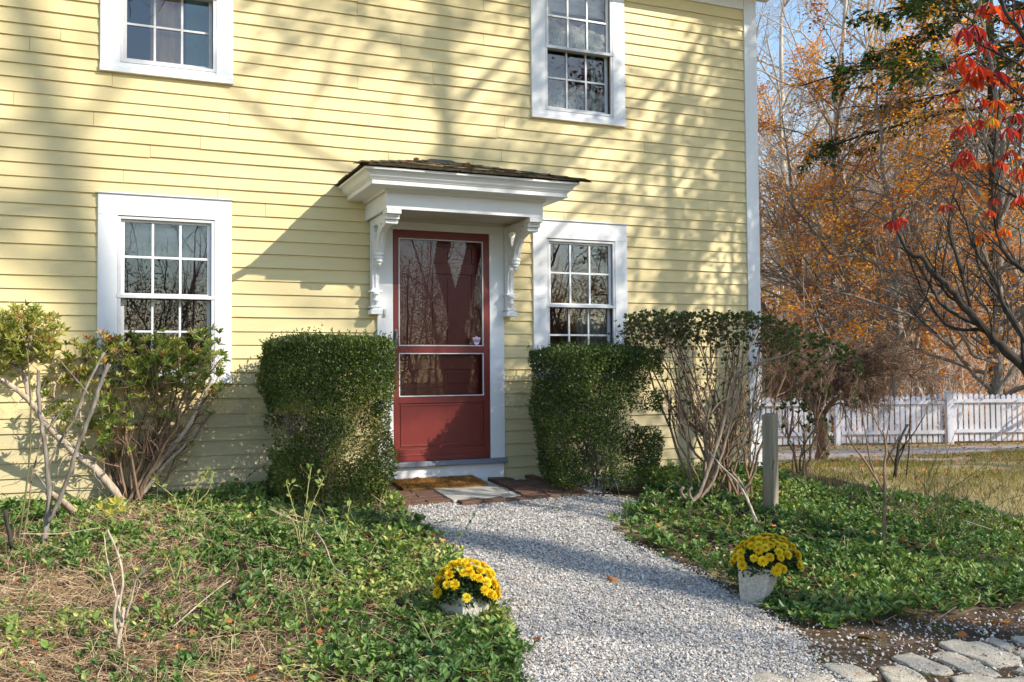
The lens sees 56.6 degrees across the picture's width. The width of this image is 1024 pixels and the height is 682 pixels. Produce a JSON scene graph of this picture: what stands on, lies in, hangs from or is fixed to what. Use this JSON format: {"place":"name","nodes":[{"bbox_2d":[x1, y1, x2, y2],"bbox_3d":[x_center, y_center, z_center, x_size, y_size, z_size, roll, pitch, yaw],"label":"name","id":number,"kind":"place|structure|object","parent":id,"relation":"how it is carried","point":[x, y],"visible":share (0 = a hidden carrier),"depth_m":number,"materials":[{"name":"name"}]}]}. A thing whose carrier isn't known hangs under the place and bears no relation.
{"place":"outdoors","nodes":[
{"label":"outdoors","id":0,"kind":"place"},
{"bbox_2d":[0,306,1023,681],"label":"ground","id":1,"kind":"structure","parent":0,"point":[904,488],"depth_m":9.26,"materials":[{"name":"soil"}]},
{"bbox_2d":[95,494,126,539],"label":"maple seedling","id":2,"kind":"object","parent":1,"relation":"on","point":[114,500],"visible":0.94,"depth_m":5.59,"materials":[{"name":"yellow plant"}]},
{"bbox_2d":[0,0,768,504],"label":"house","id":3,"kind":"structure","parent":1,"relation":"on","point":[244,176],"depth_m":8.38,"materials":[{"name":"paint"}]},
{"bbox_2d":[96,191,232,384],"bbox_3d":[-2.834,-0.413,7.770,1.044,1.529,0.240,0,-2,-23],"label":"window","id":4,"kind":"structure","parent":3,"relation":"in","point":[206,246],"depth_m":7.77,"materials":[{"name":"white paint"}]},
{"bbox_2d":[100,0,233,84],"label":"window","id":5,"kind":"structure","parent":3,"relation":"in","point":[209,23],"depth_m":7.89,"materials":[{"name":"white paint"}]},
{"bbox_2d":[399,239,481,395],"bbox_3d":[-0.667,0.044,8.686,0.923,2.065,0.098,0,-2,-23],"label":"inner door","id":6,"kind":"structure","parent":3,"relation":"in","point":[440,281],"depth_m":8.71,"materials":[{"name":"red paint"}]},
{"bbox_2d":[393,229,489,461],"bbox_3d":[-0.626,0.040,8.591,0.914,2.064,0.075,0,-2,-23],"label":"storm door","id":7,"kind":"structure","parent":3,"relation":"in","point":[426,427],"depth_m":8.59,"materials":[{"name":"red paint"}]},
{"bbox_2d":[399,160,554,174],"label":"fallen twigs","id":8,"kind":"object","parent":3,"relation":"on","point":[434,164],"visible":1,"depth_m":8.12,"materials":[{"name":"wood"}]},
{"bbox_2d":[530,0,625,126],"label":"window","id":9,"kind":"structure","parent":3,"relation":"in","point":[613,40],"depth_m":9.34,"materials":[{"name":"white paint"}]},
{"bbox_2d":[532,219,627,379],"bbox_3d":[0.631,-0.393,9.266,1.044,1.529,0.240,0,-2,-23],"label":"window","id":10,"kind":"structure","parent":3,"relation":"in","point":[551,321],"depth_m":9.25,"materials":[{"name":"white paint"}]},
{"bbox_2d":[0,468,1023,681],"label":"garden bed","id":11,"kind":"object","parent":1,"relation":"on","point":[833,633],"visible":0.21,"depth_m":5.42,"materials":[{"name":"soil"}]},
{"bbox_2d":[3,509,14,557],"bbox_3d":[-3.118,1.219,5.900,0.084,0.346,0.033,0,-2,-9],"label":"stump","id":12,"kind":"object","parent":11,"relation":"on","point":[8,528],"visible":0.69,"depth_m":5.89,"materials":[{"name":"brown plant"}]},
{"bbox_2d":[16,350,31,545],"bbox_3d":[-3.111,0.722,6.079,0.070,1.338,0.218,0,-2,-8],"label":"rose cane","id":13,"kind":"object","parent":11,"relation":"on","point":[22,513],"visible":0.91,"depth_m":6.06,"materials":[{"name":"plant"}]},
{"bbox_2d":[0,535,53,630],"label":"bare shrub","id":14,"kind":"object","parent":11,"relation":"on","point":[18,587],"visible":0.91,"depth_m":4.89,"materials":[{"name":"brown plant"}]},
{"bbox_2d":[22,437,41,545],"bbox_3d":[-3.100,0.993,6.148,0.036,0.819,0.281,-1,-2,1],"label":"rose cane","id":15,"kind":"object","parent":11,"relation":"on","point":[30,492],"visible":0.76,"depth_m":6.09,"materials":[{"name":"brown plant"}]},
{"bbox_2d":[45,491,88,518],"bbox_3d":[-3.108,1.175,6.655,0.101,0.355,0.732,0,-2,0],"label":"fallen limb","id":16,"kind":"object","parent":11,"relation":"on","point":[68,507],"visible":0.43,"depth_m":6.61,"materials":[{"name":"wood"}]},
{"bbox_2d":[31,352,110,546],"bbox_3d":[-2.855,0.725,6.146,0.478,1.361,0.429,0,-2,-23],"label":"pruned shrub","id":17,"kind":"object","parent":11,"relation":"on","point":[49,516],"visible":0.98,"depth_m":6.10,"materials":[{"name":"grey plant"}]},
{"bbox_2d":[67,587,110,645],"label":"bare shrub","id":18,"kind":"object","parent":11,"relation":"on","point":[83,617],"visible":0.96,"depth_m":4.81,"materials":[{"name":"brown plant"}]},
{"bbox_2d":[0,300,229,507],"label":"rhododendron shrub","id":19,"kind":"object","parent":11,"relation":"on","point":[18,339],"visible":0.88,"depth_m":7.26,"materials":[{"name":"green plant"}]},
{"bbox_2d":[103,530,151,656],"bbox_3d":[-1.962,1.282,4.697,0.469,0.667,0.135,-2,-2,39],"label":"pruned shrub","id":20,"kind":"object","parent":11,"relation":"on","point":[121,618],"visible":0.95,"depth_m":4.67,"materials":[{"name":"beige plant"}]},
{"bbox_2d":[1,481,500,681],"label":"leaf litter","id":21,"kind":"object","parent":11,"relation":"on","point":[253,676],"visible":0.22,"depth_m":4.98,"materials":[{"name":"plant"}]},
{"bbox_2d":[0,481,527,681],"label":"dead stems","id":22,"kind":"object","parent":11,"relation":"on","point":[37,620],"visible":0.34,"depth_m":5.16,"materials":[{"name":"plant"}]},
{"bbox_2d":[0,474,534,681],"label":"arching stems","id":23,"kind":"object","parent":11,"relation":"on","point":[213,589],"visible":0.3,"depth_m":5.27,"materials":[{"name":"plant"}]},
{"bbox_2d":[0,465,539,681],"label":"vinca patch","id":24,"kind":"object","parent":11,"relation":"on","point":[414,666],"visible":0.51,"depth_m":5.62,"materials":[{"name":"green plant"}]},
{"bbox_2d":[160,545,187,579],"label":"rose bush","id":25,"kind":"object","parent":24,"relation":"on","point":[171,566],"visible":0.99,"depth_m":5.43,"materials":[{"name":"green plant"}]},
{"bbox_2d":[149,467,216,522],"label":"rose bush","id":26,"kind":"object","parent":24,"relation":"on","point":[156,481],"visible":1,"depth_m":6.63,"materials":[{"name":"green plant"}]},
{"bbox_2d":[327,497,353,544],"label":"rose bush","id":27,"kind":"object","parent":24,"relation":"on","point":[349,502],"visible":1,"depth_m":6.22,"materials":[{"name":"green plant"}]},
{"bbox_2d":[269,463,337,546],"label":"rose bush","id":28,"kind":"object","parent":11,"relation":"on","point":[309,505],"visible":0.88,"depth_m":6.33,"materials":[{"name":"green plant"}]},
{"bbox_2d":[253,324,401,506],"bbox_3d":[-1.470,0.606,7.584,1.155,1.476,1.106,0,-2,-23],"label":"boxwood shrub","id":29,"kind":"object","parent":11,"relation":"on","point":[345,354],"visible":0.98,"depth_m":7.26,"materials":[{"name":"green plant"}]},
{"bbox_2d":[356,593,517,640],"bbox_3d":[-0.352,1.493,5.294,0.639,0.232,0.830,-2,-2,41],"label":"vinca patch","id":30,"kind":"object","parent":11,"relation":"on","point":[497,617],"visible":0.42,"depth_m":5.20,"materials":[{"name":"green plant"}]},
{"bbox_2d":[439,595,489,622],"bbox_3d":[-0.267,1.506,5.356,0.225,0.172,0.225,1,-2,-43],"label":"flower pot","id":31,"kind":"object","parent":11,"relation":"on","point":[463,610],"visible":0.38,"depth_m":5.28,"materials":[{"name":"ceramic"}]},
{"bbox_2d":[432,558,501,608],"bbox_3d":[-0.262,1.353,5.365,0.414,0.256,0.356,0,-2,-23],"label":"chrysanthemum","id":32,"kind":"object","parent":31,"relation":"in","point":[467,583],"visible":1,"depth_m":5.28,"materials":[{"name":"yellow plant"}]},
{"bbox_2d":[525,338,666,492],"bbox_3d":[0.735,0.661,8.430,1.206,1.391,1.115,0,-2,-23],"label":"boxwood shrub","id":33,"kind":"object","parent":11,"relation":"on","point":[610,360],"visible":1,"depth_m":8.16,"materials":[{"name":"green plant"}]},
{"bbox_2d":[577,475,637,488],"bbox_3d":[0.644,1.299,8.711,1.280,0.038,0.720,0,-2,-23],"label":"gravel strip","id":34,"kind":"object","parent":11,"relation":"on","point":[605,482],"visible":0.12,"depth_m":8.63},
{"bbox_2d":[514,473,645,488],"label":"strip pebbles","id":35,"kind":"object","parent":34,"relation":"on","point":[599,485],"visible":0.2,"depth_m":8.73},
{"bbox_2d":[606,308,808,505],"bbox_3d":[1.759,0.528,8.227,1.837,1.741,1.095,0,-2,0],"label":"azalea shrub","id":36,"kind":"object","parent":11,"relation":"on","point":[658,323],"visible":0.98,"depth_m":8.17,"materials":[{"name":"green plant"}]},
{"bbox_2d":[710,452,758,522],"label":"branch","id":37,"kind":"object","parent":11,"relation":"on","point":[744,491],"visible":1,"depth_m":7.09,"materials":[{"name":"beige plant"}]},
{"bbox_2d":[737,563,777,606],"bbox_3d":[1.524,1.497,5.856,0.215,0.276,0.218,-2,-2,30],"label":"flower pot","id":38,"kind":"object","parent":11,"relation":"on","point":[755,587],"visible":0.64,"depth_m":5.78,"materials":[{"name":"ceramic"}]},
{"bbox_2d":[730,533,803,576],"bbox_3d":[1.581,1.317,5.885,0.473,0.259,0.398,0,-2,-23],"label":"chrysanthemum","id":39,"kind":"object","parent":38,"relation":"in","point":[775,557],"visible":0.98,"depth_m":5.78,"materials":[{"name":"yellow plant"}]},
{"bbox_2d":[762,413,778,516],"bbox_3d":[2.092,1.112,7.721,0.124,1.045,0.217,-1,-2,25],"label":"wooden post","id":40,"kind":"object","parent":11,"relation":"on","point":[770,456],"visible":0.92,"depth_m":7.73,"materials":[{"name":"grey wood"}]},
{"bbox_2d":[602,458,1023,627],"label":"vinca patch","id":41,"kind":"object","parent":11,"relation":"on","point":[886,598],"visible":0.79,"depth_m":7.00,"materials":[{"name":"green plant"}]},
{"bbox_2d":[794,671,832,681],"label":"cobblestone","id":42,"kind":"object","parent":11,"relation":"on","point":[821,677],"visible":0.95,"depth_m":4.55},
{"bbox_2d":[605,452,1023,632],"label":"arching stems","id":43,"kind":"object","parent":11,"relation":"on","point":[847,544],"visible":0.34,"depth_m":6.97,"materials":[{"name":"plant"}]},
{"bbox_2d":[766,330,865,476],"bbox_3d":[3.085,0.625,9.582,1.191,1.477,0.945,-1,-2,4],"label":"rhododendron shrub","id":44,"kind":"object","parent":11,"relation":"on","point":[810,337],"visible":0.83,"depth_m":9.53,"materials":[{"name":"brown plant"}]},
{"bbox_2d":[612,463,1023,633],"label":"dead stems","id":45,"kind":"object","parent":11,"relation":"on","point":[817,551],"visible":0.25,"depth_m":6.85,"materials":[{"name":"plant"}]},
{"bbox_2d":[786,460,852,489],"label":"bare shrub","id":46,"kind":"object","parent":11,"relation":"on","point":[804,468],"visible":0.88,"depth_m":8.57,"materials":[{"name":"brown plant"}]},
{"bbox_2d":[656,464,1023,617],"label":"leaf litter","id":47,"kind":"object","parent":11,"relation":"on","point":[875,531],"visible":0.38,"depth_m":6.97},
{"bbox_2d":[823,466,872,509],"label":"bare shrub","id":48,"kind":"object","parent":11,"relation":"on","point":[845,488],"visible":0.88,"depth_m":8.05,"materials":[{"name":"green plant"}]},
{"bbox_2d":[821,662,876,681],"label":"cobblestone","id":49,"kind":"object","parent":11,"relation":"on","point":[840,669],"visible":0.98,"depth_m":4.65,"materials":[{"name":"stone"}]},
{"bbox_2d":[846,390,900,544],"bbox_3d":[2.700,0.959,7.084,0.406,1.205,0.145,-1,-2,16],"label":"bare sapling","id":50,"kind":"object","parent":11,"relation":"on","point":[883,486],"visible":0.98,"depth_m":7.07,"materials":[{"name":"brown plant"}]},
{"bbox_2d":[763,606,1023,681],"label":"scattered pebbles","id":51,"kind":"object","parent":11,"relation":"on","point":[922,640],"visible":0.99,"depth_m":5.09,"materials":[{"name":"gravel"}]},
{"bbox_2d":[773,610,1023,678],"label":"soil litter","id":52,"kind":"object","parent":11,"relation":"on","point":[904,641],"visible":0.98,"depth_m":5.16,"materials":[{"name":"soil"}]},
{"bbox_2d":[777,610,1023,680],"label":"moss","id":53,"kind":"object","parent":11,"relation":"on","point":[822,656],"visible":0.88,"depth_m":5.18,"materials":[{"name":"plant"}]},
{"bbox_2d":[879,664,926,681],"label":"cobblestone","id":54,"kind":"object","parent":11,"relation":"on","point":[892,677],"visible":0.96,"depth_m":4.61,"materials":[{"name":"stone"}]},
{"bbox_2d":[891,653,953,675],"bbox_3d":[2.064,1.655,4.792,0.170,0.084,0.339,0,-2,-15],"label":"cobblestone","id":55,"kind":"object","parent":11,"relation":"on","point":[909,658],"visible":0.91,"depth_m":4.77,"materials":[{"name":"stone"}]},
{"bbox_2d":[856,438,1021,541],"bbox_3d":[3.339,1.149,7.399,1.022,0.857,1.245,0,-2,-23],"label":"bare shrub","id":56,"kind":"object","parent":11,"relation":"on","point":[937,512],"visible":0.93,"depth_m":7.28,"materials":[{"name":"brown plant"}]},
{"bbox_2d":[931,651,1000,677],"bbox_3d":[2.275,1.654,4.792,0.182,0.086,0.414,0,-2,-23],"label":"cobblestone","id":57,"kind":"object","parent":11,"relation":"on","point":[954,660],"visible":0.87,"depth_m":4.78,"materials":[{"name":"stone"}]},
{"bbox_2d":[950,674,996,681],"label":"cobblestone","id":58,"kind":"object","parent":11,"relation":"on","point":[967,678],"visible":0.99,"depth_m":4.54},
{"bbox_2d":[938,639,1021,667],"bbox_3d":[2.458,1.657,4.984,0.302,0.086,0.430,0,-2,-23],"label":"cobblestone","id":59,"kind":"object","parent":11,"relation":"on","point":[989,660],"visible":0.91,"depth_m":4.95,"materials":[{"name":"stone"}]},
{"bbox_2d":[951,465,1023,539],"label":"bare shrub","id":60,"kind":"object","parent":11,"relation":"on","point":[995,521],"visible":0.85,"depth_m":7.65,"materials":[{"name":"brown plant"}]},
{"bbox_2d":[982,637,1014,652],"bbox_3d":[2.637,1.663,5.130,0.101,0.077,0.250,0,-2,-9],"label":"cobblestone","id":61,"kind":"object","parent":11,"relation":"on","point":[997,643],"visible":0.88,"depth_m":5.11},
{"bbox_2d":[994,676,1023,681],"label":"cobblestone","id":62,"kind":"object","parent":11,"relation":"on","point":[1018,679],"visible":1,"depth_m":4.54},
{"bbox_2d":[1010,636,1023,646],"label":"cobblestone","id":63,"kind":"object","parent":11,"relation":"on","point":[1017,639],"visible":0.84,"depth_m":5.19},
{"bbox_2d":[748,671,791,681],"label":"cobblestone","id":64,"kind":"object","parent":1,"relation":"on","point":[765,675],"visible":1,"depth_m":4.56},
{"bbox_2d":[757,27,930,417],"bbox_3d":[8.636,-3.699,30.410,9.203,12.396,7.219,-2,-2,36],"label":"beech tree","id":65,"kind":"object","parent":1,"relation":"on","point":[763,304],"visible":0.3,"depth_m":30.66,"materials":[{"name":"orange plant"}]},
{"bbox_2d":[783,78,925,301],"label":"bare tree","id":66,"kind":"object","parent":1,"relation":"on","point":[822,185],"visible":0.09,"depth_m":40.08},
{"bbox_2d":[786,133,939,391],"bbox_3d":[13.227,-2.797,36.481,6.016,10.330,7.669,-1,-2,27],"label":"beech tree","id":67,"kind":"object","parent":1,"relation":"on","point":[861,246],"visible":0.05,"depth_m":36.34,"materials":[{"name":"orange plant"}]},
{"bbox_2d":[762,323,970,459],"bbox_3d":[4.973,0.797,14.293,2.211,2.153,3.273,1,-2,-43],"label":"weeping maple","id":68,"kind":"object","parent":1,"relation":"on","point":[883,360],"visible":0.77,"depth_m":14.05,"materials":[{"name":"brown plant"}]},
{"bbox_2d":[759,0,1023,413],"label":"beech tree","id":69,"kind":"object","parent":1,"relation":"on","point":[927,165],"visible":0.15,"depth_m":29.48,"materials":[{"name":"orange plant"}]},
{"bbox_2d":[761,0,1023,427],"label":"beech tree","id":70,"kind":"object","parent":1,"relation":"on","point":[879,291],"visible":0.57,"depth_m":24.86,"materials":[{"name":"orange plant"}]},
{"bbox_2d":[761,245,1023,432],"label":"undergrowth","id":71,"kind":"object","parent":1,"relation":"on","point":[954,372],"visible":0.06,"depth_m":26.78,"materials":[{"name":"plant"}]},
{"bbox_2d":[762,391,1023,445],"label":"picket fence","id":72,"kind":"object","parent":1,"relation":"on","point":[950,430],"visible":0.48,"depth_m":19.76,"materials":[{"name":"paint"}]},
{"bbox_2d":[772,0,1023,438],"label":"beech tree","id":73,"kind":"object","parent":1,"relation":"on","point":[997,381],"visible":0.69,"depth_m":21.39,"materials":[{"name":"orange plant"}]},
{"bbox_2d":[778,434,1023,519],"bbox_3d":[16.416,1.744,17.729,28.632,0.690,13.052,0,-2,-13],"label":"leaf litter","id":74,"kind":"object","parent":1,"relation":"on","point":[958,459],"visible":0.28,"depth_m":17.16,"materials":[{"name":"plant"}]},
{"bbox_2d":[781,0,1023,428],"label":"hemlock tree","id":75,"kind":"object","parent":1,"relation":"on","point":[914,8],"visible":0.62,"depth_m":25.47,"materials":[{"name":"green plant"}]},
{"bbox_2d":[882,381,924,476],"bbox_3d":[4.014,0.915,9.752,0.481,1.031,0.203,1,-2,-32],"label":"bare sapling","id":76,"kind":"object","parent":1,"relation":"on","point":[898,451],"visible":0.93,"depth_m":9.71,"materials":[{"name":"brown plant"}]},
{"bbox_2d":[833,92,1023,422],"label":"bare tree","id":77,"kind":"object","parent":1,"relation":"on","point":[919,325],"visible":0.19,"depth_m":27.69,"materials":[{"name":"plant"}]},
{"bbox_2d":[858,0,1023,387],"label":"beech tree","id":78,"kind":"object","parent":1,"relation":"on","point":[961,46],"visible":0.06,"depth_m":34.13,"materials":[{"name":"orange plant"}]},
{"bbox_2d":[862,398,1019,500],"bbox_3d":[3.833,0.956,8.504,0.816,1.028,1.164,1,-2,-39],"label":"bare shrub","id":79,"kind":"object","parent":1,"relation":"on","point":[925,491],"visible":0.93,"depth_m":8.62,"materials":[{"name":"brown plant"}]},
{"bbox_2d":[866,84,1023,390],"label":"bare tree","id":80,"kind":"object","parent":1,"relation":"on","point":[954,221],"visible":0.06,"depth_m":32.63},
{"bbox_2d":[874,0,1023,375],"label":"magnolia tree","id":81,"kind":"object","parent":1,"relation":"on","point":[985,73],"visible":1,"depth_m":6.38,"materials":[{"name":"red plant"}]},
{"bbox_2d":[901,44,1023,350],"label":"beech tree","id":82,"kind":"object","parent":1,"relation":"on","point":[1011,273],"visible":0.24,"depth_m":25.97,"materials":[{"name":"orange plant"}]},
{"bbox_2d":[408,478,853,681],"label":"gravel path","id":83,"kind":"structure","parent":0,"point":[635,622],"depth_m":5.69,"materials":[{"name":"gravel"}]},
{"bbox_2d":[385,474,589,509],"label":"brick paving","id":84,"kind":"structure","parent":83,"relation":"on","point":[534,487],"depth_m":8.00,"materials":[{"name":"brick"}]},
{"bbox_2d":[392,474,487,490],"bbox_3d":[-0.642,1.234,8.324,0.798,0.081,0.480,0,-2,-23],"label":"doormat","id":85,"kind":"object","parent":84,"relation":"on","point":[408,484],"visible":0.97,"depth_m":8.24,"materials":[{"name":"wicker"}]},
{"bbox_2d":[433,478,515,502],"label":"stone slab","id":86,"kind":"structure","parent":84,"relation":"on","point":[490,490],"depth_m":7.95,"materials":[{"name":"stone"}]},
{"bbox_2d":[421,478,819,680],"bbox_3d":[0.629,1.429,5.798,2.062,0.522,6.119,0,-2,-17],"label":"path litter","id":87,"kind":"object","parent":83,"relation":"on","point":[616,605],"visible":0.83,"depth_m":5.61,"materials":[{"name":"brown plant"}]},
{"bbox_2d":[756,0,1023,305],"label":"sky","id":88,"kind":"structure","parent":0,"point":[796,22],"materials":[{"name":"blue"}]},
{"bbox_2d":[765,356,1022,445],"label":"forest floor","id":89,"kind":"structure","parent":0,"point":[894,434],"depth_m":26.43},
{"bbox_2d":[758,103,817,295],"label":"bare tree","id":90,"kind":"object","parent":89,"relation":"on","point":[772,233],"visible":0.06,"depth_m":49.47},
{"bbox_2d":[757,38,844,320],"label":"bare tree","id":91,"kind":"object","parent":89,"relation":"on","point":[787,164],"visible":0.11,"depth_m":50.60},
{"bbox_2d":[762,55,871,328],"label":"bare tree","id":92,"kind":"object","parent":89,"relation":"on","point":[811,152],"visible":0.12,"depth_m":58.28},
{"bbox_2d":[762,43,893,291],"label":"bare tree","id":93,"kind":"object","parent":89,"relation":"on","point":[829,183],"visible":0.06,"depth_m":40.12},
{"bbox_2d":[766,91,890,358],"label":"bare tree","id":94,"kind":"object","parent":89,"relation":"on","point":[822,192],"visible":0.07,"depth_m":41.78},
{"bbox_2d":[756,0,906,389],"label":"bare tree","id":95,"kind":"object","parent":89,"relation":"on","point":[783,163],"visible":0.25,"depth_m":40.12,"materials":[{"name":"plant"}]},
{"bbox_2d":[758,36,908,322],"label":"bare tree","id":96,"kind":"object","parent":89,"relation":"on","point":[785,258],"visible":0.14,"depth_m":48.50,"materials":[{"name":"plant"}]},
{"bbox_2d":[756,0,981,411],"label":"bare tree","id":97,"kind":"object","parent":89,"relation":"on","point":[842,25],"visible":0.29,"depth_m":33.16,"materials":[{"name":"plant"}]},
{"bbox_2d":[758,0,983,426],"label":"beech tree","id":98,"kind":"object","parent":89,"relation":"on","point":[807,280],"visible":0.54,"depth_m":26.76,"materials":[{"name":"orange plant"}]},
{"bbox_2d":[756,0,985,315],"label":"bare tree","id":99,"kind":"object","parent":89,"relation":"on","point":[760,202],"visible":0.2,"depth_m":34.83,"materials":[{"name":"plant"}]},
{"bbox_2d":[804,79,947,397],"bbox_3d":[13.363,-3.605,33.720,6.156,12.382,6.796,-2,-2,32],"label":"bare tree","id":100,"kind":"object","parent":89,"relation":"on","point":[873,194],"visible":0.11,"depth_m":33.90,"materials":[{"name":"plant"}]},
{"bbox_2d":[760,244,1023,425],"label":"beech brush","id":101,"kind":"object","parent":89,"relation":"on","point":[832,277],"visible":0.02,"depth_m":28.83,"materials":[{"name":"brown plant"}]},
{"bbox_2d":[762,0,1023,360],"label":"bare tree","id":102,"kind":"object","parent":89,"relation":"on","point":[851,16],"visible":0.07,"depth_m":46.35,"materials":[{"name":"plant"}]},
{"bbox_2d":[849,29,954,363],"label":"bare tree","id":103,"kind":"object","parent":89,"relation":"on","point":[904,140],"visible":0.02,"depth_m":47.73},
{"bbox_2d":[795,27,1022,417],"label":"bare tree","id":104,"kind":"object","parent":89,"relation":"on","point":[934,383],"visible":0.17,"depth_m":29.10,"materials":[{"name":"plant"}]},
{"bbox_2d":[892,90,1022,381],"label":"beech tree","id":105,"kind":"object","parent":89,"relation":"on","point":[965,243],"depth_m":40.41,"materials":[{"name":"orange plant"}]},
{"bbox_2d":[934,0,1023,411],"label":"bare tree","id":106,"kind":"object","parent":89,"relation":"on","point":[1013,275],"visible":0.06,"depth_m":30.83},
{"bbox_2d":[778,438,1023,527],"bbox_3d":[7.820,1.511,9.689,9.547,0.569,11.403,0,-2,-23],"label":"lawn grass","id":107,"kind":"structure","parent":0,"point":[983,454],"depth_m":10.03,"materials":[{"name":"plant"}]},
{"bbox_2d":[778,445,1023,462],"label":"driveway","id":108,"kind":"structure","parent":0,"point":[788,454],"depth_m":16.61,"materials":[{"name":"gravel"}]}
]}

